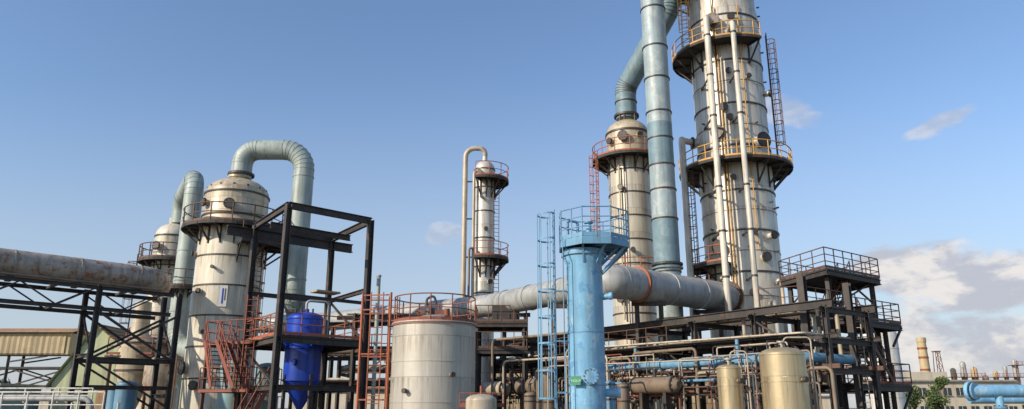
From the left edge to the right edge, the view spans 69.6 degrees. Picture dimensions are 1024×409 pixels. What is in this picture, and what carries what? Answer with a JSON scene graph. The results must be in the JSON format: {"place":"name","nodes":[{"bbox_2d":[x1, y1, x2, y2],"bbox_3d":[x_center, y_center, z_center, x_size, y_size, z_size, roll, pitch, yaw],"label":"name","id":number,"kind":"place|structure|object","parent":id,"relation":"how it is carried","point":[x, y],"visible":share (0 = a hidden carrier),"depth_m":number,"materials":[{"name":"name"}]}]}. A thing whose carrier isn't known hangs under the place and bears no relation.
{"place":"outdoors","nodes":[
{"label":"outdoors","id":0,"kind":"place"},
{"bbox_2d":[0,383,44,408],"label":"workshop building","id":1,"kind":"structure","parent":0,"point":[5,385],"depth_m":65.69,"materials":[{"name":"teal paint"}]},
{"bbox_2d":[0,275,182,408],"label":"truss pipe bridge","id":2,"kind":"structure","parent":0,"point":[97,309],"depth_m":39.30,"materials":[{"name":"black metal"}]},
{"bbox_2d":[0,248,170,296],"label":"rusty pipeline","id":3,"kind":"object","parent":2,"relation":"on","point":[28,264],"visible":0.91,"depth_m":38.61,"materials":[{"name":"grey metal"}]},
{"bbox_2d":[44,325,183,408],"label":"gabled shed","id":4,"kind":"structure","parent":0,"point":[60,378],"depth_m":68.32,"materials":[{"name":"metal"}]},
{"bbox_2d":[356,292,399,408],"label":"ladder tower","id":5,"kind":"structure","parent":0,"point":[387,353],"depth_m":30.04,"materials":[{"name":"red metal"}]},
{"bbox_2d":[0,0,1023,407],"label":"sky","id":6,"kind":"structure","parent":0,"point":[903,126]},
{"bbox_2d":[384,361,715,408],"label":"process building","id":7,"kind":"structure","parent":0,"point":[708,403],"depth_m":71.46,"materials":[{"name":"beige concrete"}]},
{"bbox_2d":[537,206,628,408],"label":"light blue column","id":8,"kind":"structure","parent":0,"point":[587,255],"depth_m":26.48,"materials":[{"name":"metal"}]},
{"bbox_2d":[589,113,661,408],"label":"stripper column","id":9,"kind":"structure","parent":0,"point":[622,161],"depth_m":54.74,"materials":[{"name":"metal"}]},
{"bbox_2d":[614,0,679,120],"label":"overhead vapour duct","id":10,"kind":"object","parent":9,"relation":"attached to","point":[630,80],"visible":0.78,"depth_m":57.40,"materials":[{"name":"metal"}]},
{"bbox_2d":[903,372,1022,408],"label":"beige office building","id":11,"kind":"structure","parent":0,"point":[953,391],"depth_m":116.81,"materials":[{"name":"concrete"}]},
{"label":"ground","id":12,"kind":"structure","parent":0,"visible":0},
{"bbox_2d":[0,328,88,384],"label":"conveyor gallery","id":13,"kind":"object","parent":12,"relation":"on","point":[39,342],"visible":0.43,"depth_m":77.41,"materials":[{"name":"beige metal"}]},
{"bbox_2d":[0,388,120,408],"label":"white pipe fence","id":14,"kind":"object","parent":12,"relation":"on","point":[59,397],"visible":1,"depth_m":30.45,"materials":[{"name":"metal"}]},
{"bbox_2d":[105,381,138,408],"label":"light blue tank","id":15,"kind":"object","parent":12,"relation":"on","point":[126,399],"visible":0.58,"depth_m":39.54,"materials":[{"name":"blue metal"}]},
{"bbox_2d":[104,301,177,408],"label":"cyclone separator","id":16,"kind":"object","parent":12,"relation":"on","point":[140,375],"visible":0.59,"depth_m":46.06,"materials":[{"name":"metal"}]},
{"bbox_2d":[119,218,179,408],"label":"absorber tower","id":17,"kind":"structure","parent":12,"relation":"on","point":[164,245],"depth_m":54.40,"materials":[{"name":"metal"}]},
{"bbox_2d":[162,170,203,357],"bbox_3d":[-23.175,4.292,50.977,2.814,13.564,11.719,11,-19,-34],"label":"looped vapour duct","id":18,"kind":"object","parent":17,"relation":"attached to","point":[190,190],"visible":0.69,"depth_m":48.41,"materials":[{"name":"metal"}]},
{"bbox_2d":[171,173,283,408],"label":"scrubber tower","id":19,"kind":"structure","parent":12,"relation":"on","point":[221,273],"depth_m":43.76,"materials":[{"name":"metal"}]},
{"bbox_2d":[227,140,314,316],"bbox_3d":[-15.425,3.423,52.097,5.490,12.348,13.912,0,-15,0],"label":"inverted vapour duct","id":20,"kind":"object","parent":19,"relation":"attached to","point":[247,155],"visible":0.61,"depth_m":46.62,"materials":[{"name":"metal"}]},
{"bbox_2d":[198,295,285,408],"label":"access stairway","id":21,"kind":"object","parent":12,"relation":"on","point":[222,344],"visible":0.88,"depth_m":36.72,"materials":[{"name":"brown metal"}]},
{"bbox_2d":[216,360,279,408],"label":"teal process vessel","id":22,"kind":"object","parent":12,"relation":"on","point":[224,400],"visible":0.39,"depth_m":40.11,"materials":[{"name":"paint"}]},
{"bbox_2d":[226,201,373,408],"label":"black steel frame","id":23,"kind":"object","parent":12,"relation":"on","point":[285,233],"visible":0.94,"depth_m":38.26,"materials":[{"name":"metal"}]},
{"bbox_2d":[280,300,329,408],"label":"blue conical vessel","id":24,"kind":"object","parent":23,"relation":"in","point":[302,364],"visible":0.91,"depth_m":37.17,"materials":[{"name":"metal"}]},
{"bbox_2d":[370,275,380,408],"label":"vent pole","id":25,"kind":"object","parent":12,"relation":"on","point":[375,346],"visible":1,"depth_m":39.39,"materials":[{"name":"red metal"}]},
{"bbox_2d":[311,313,451,408],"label":"secondary steel frame","id":26,"kind":"object","parent":12,"relation":"on","point":[351,380],"visible":0.18,"depth_m":43.79,"materials":[{"name":"metal"}]},
{"bbox_2d":[389,292,476,408],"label":"storage tank","id":27,"kind":"object","parent":12,"relation":"on","point":[433,362],"visible":0.97,"depth_m":28.09,"materials":[{"name":"silver metal"}]},
{"bbox_2d":[38,393,830,408],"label":"distant factory sheds","id":28,"kind":"object","parent":12,"relation":"on","point":[826,403],"visible":0.05,"depth_m":279.98,"materials":[{"name":"concrete"}]},
{"bbox_2d":[460,146,508,381],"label":"slim distillation column","id":29,"kind":"structure","parent":12,"relation":"on","point":[488,183],"depth_m":55.78,"materials":[{"name":"metal"}]},
{"bbox_2d":[258,265,743,408],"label":"process pipeline","id":30,"kind":"object","parent":12,"relation":"on","point":[637,286],"visible":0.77,"depth_m":45.10,"materials":[{"name":"grey paint"}]},
{"bbox_2d":[475,305,527,408],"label":"valve platform","id":31,"kind":"structure","parent":12,"relation":"on","point":[505,316],"depth_m":47.45,"materials":[{"name":"brown metal"}]},
{"bbox_2d":[459,356,681,408],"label":"equipment skid","id":32,"kind":"object","parent":12,"relation":"on","point":[642,388],"visible":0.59,"depth_m":37.52,"materials":[{"name":"metal"}]},
{"bbox_2d":[334,346,882,408],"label":"pipe rack","id":33,"kind":"object","parent":12,"relation":"on","point":[342,370],"visible":0.08,"depth_m":59.57,"materials":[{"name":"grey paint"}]},
{"bbox_2d":[640,0,685,408],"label":"vertical vapour duct","id":34,"kind":"object","parent":12,"relation":"on","point":[665,218],"visible":0.84,"depth_m":49.09,"materials":[{"name":"metal"}]},
{"bbox_2d":[491,332,850,408],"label":"process pipework","id":35,"kind":"object","parent":12,"relation":"on","point":[755,375],"visible":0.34,"depth_m":36.98,"materials":[{"name":"metal"}]},
{"bbox_2d":[560,339,858,408],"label":"light blue pipeline","id":36,"kind":"object","parent":35,"relation":"on","point":[838,358],"visible":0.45,"depth_m":36.81,"materials":[{"name":"paint"}]},
{"bbox_2d":[494,298,884,408],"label":"pipe rack","id":37,"kind":"object","parent":12,"relation":"on","point":[756,319],"visible":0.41,"depth_m":38.54,"materials":[{"name":"brown metal"}]},
{"bbox_2d":[671,0,793,408],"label":"distillation column","id":38,"kind":"structure","parent":12,"relation":"on","point":[735,171],"depth_m":50.57,"materials":[{"name":"metal"}]},
{"bbox_2d":[716,350,751,408],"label":"stainless vessel","id":39,"kind":"object","parent":12,"relation":"on","point":[730,380],"visible":1,"depth_m":25.93,"materials":[{"name":"metal"}]},
{"bbox_2d":[758,336,818,408],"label":"stainless vessel","id":40,"kind":"object","parent":12,"relation":"on","point":[784,377],"visible":1,"depth_m":24.76,"materials":[{"name":"metal"}]},
{"bbox_2d":[758,246,913,408],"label":"access platform tower","id":41,"kind":"structure","parent":12,"relation":"on","point":[828,281],"depth_m":39.41,"materials":[{"name":"brown metal"}]},
{"bbox_2d":[863,332,905,408],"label":"white storage silo","id":42,"kind":"object","parent":12,"relation":"on","point":[895,358],"visible":0.26,"depth_m":76.84,"materials":[{"name":"paint"}]},
{"bbox_2d":[905,384,924,408],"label":"broadleaf tree","id":43,"kind":"object","parent":12,"relation":"on","point":[915,398],"visible":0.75,"depth_m":109.41,"materials":[{"name":"green plant"}]},
{"bbox_2d":[916,337,930,371],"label":"chimney","id":44,"kind":"object","parent":12,"relation":"on","point":[923,358],"visible":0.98,"depth_m":244.52,"materials":[{"name":"beige paint"}]},
{"bbox_2d":[923,375,950,408],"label":"broadleaf tree","id":45,"kind":"object","parent":12,"relation":"on","point":[935,400],"visible":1,"depth_m":107.83,"materials":[{"name":"green plant"}]},
{"bbox_2d":[931,351,943,371],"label":"lattice tower","id":46,"kind":"structure","parent":12,"relation":"on","point":[939,366],"depth_m":244.57,"materials":[{"name":"brown metal"}]},
{"bbox_2d":[948,359,1023,408],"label":"distant process plant","id":47,"kind":"object","parent":12,"relation":"on","point":[975,376],"visible":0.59,"depth_m":252.90,"materials":[{"name":"brown metal"}]},
{"bbox_2d":[963,381,1023,408],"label":"blue header pipe","id":48,"kind":"object","parent":12,"relation":"on","point":[1000,396],"visible":1,"depth_m":26.07,"materials":[{"name":"metal"}]}
]}

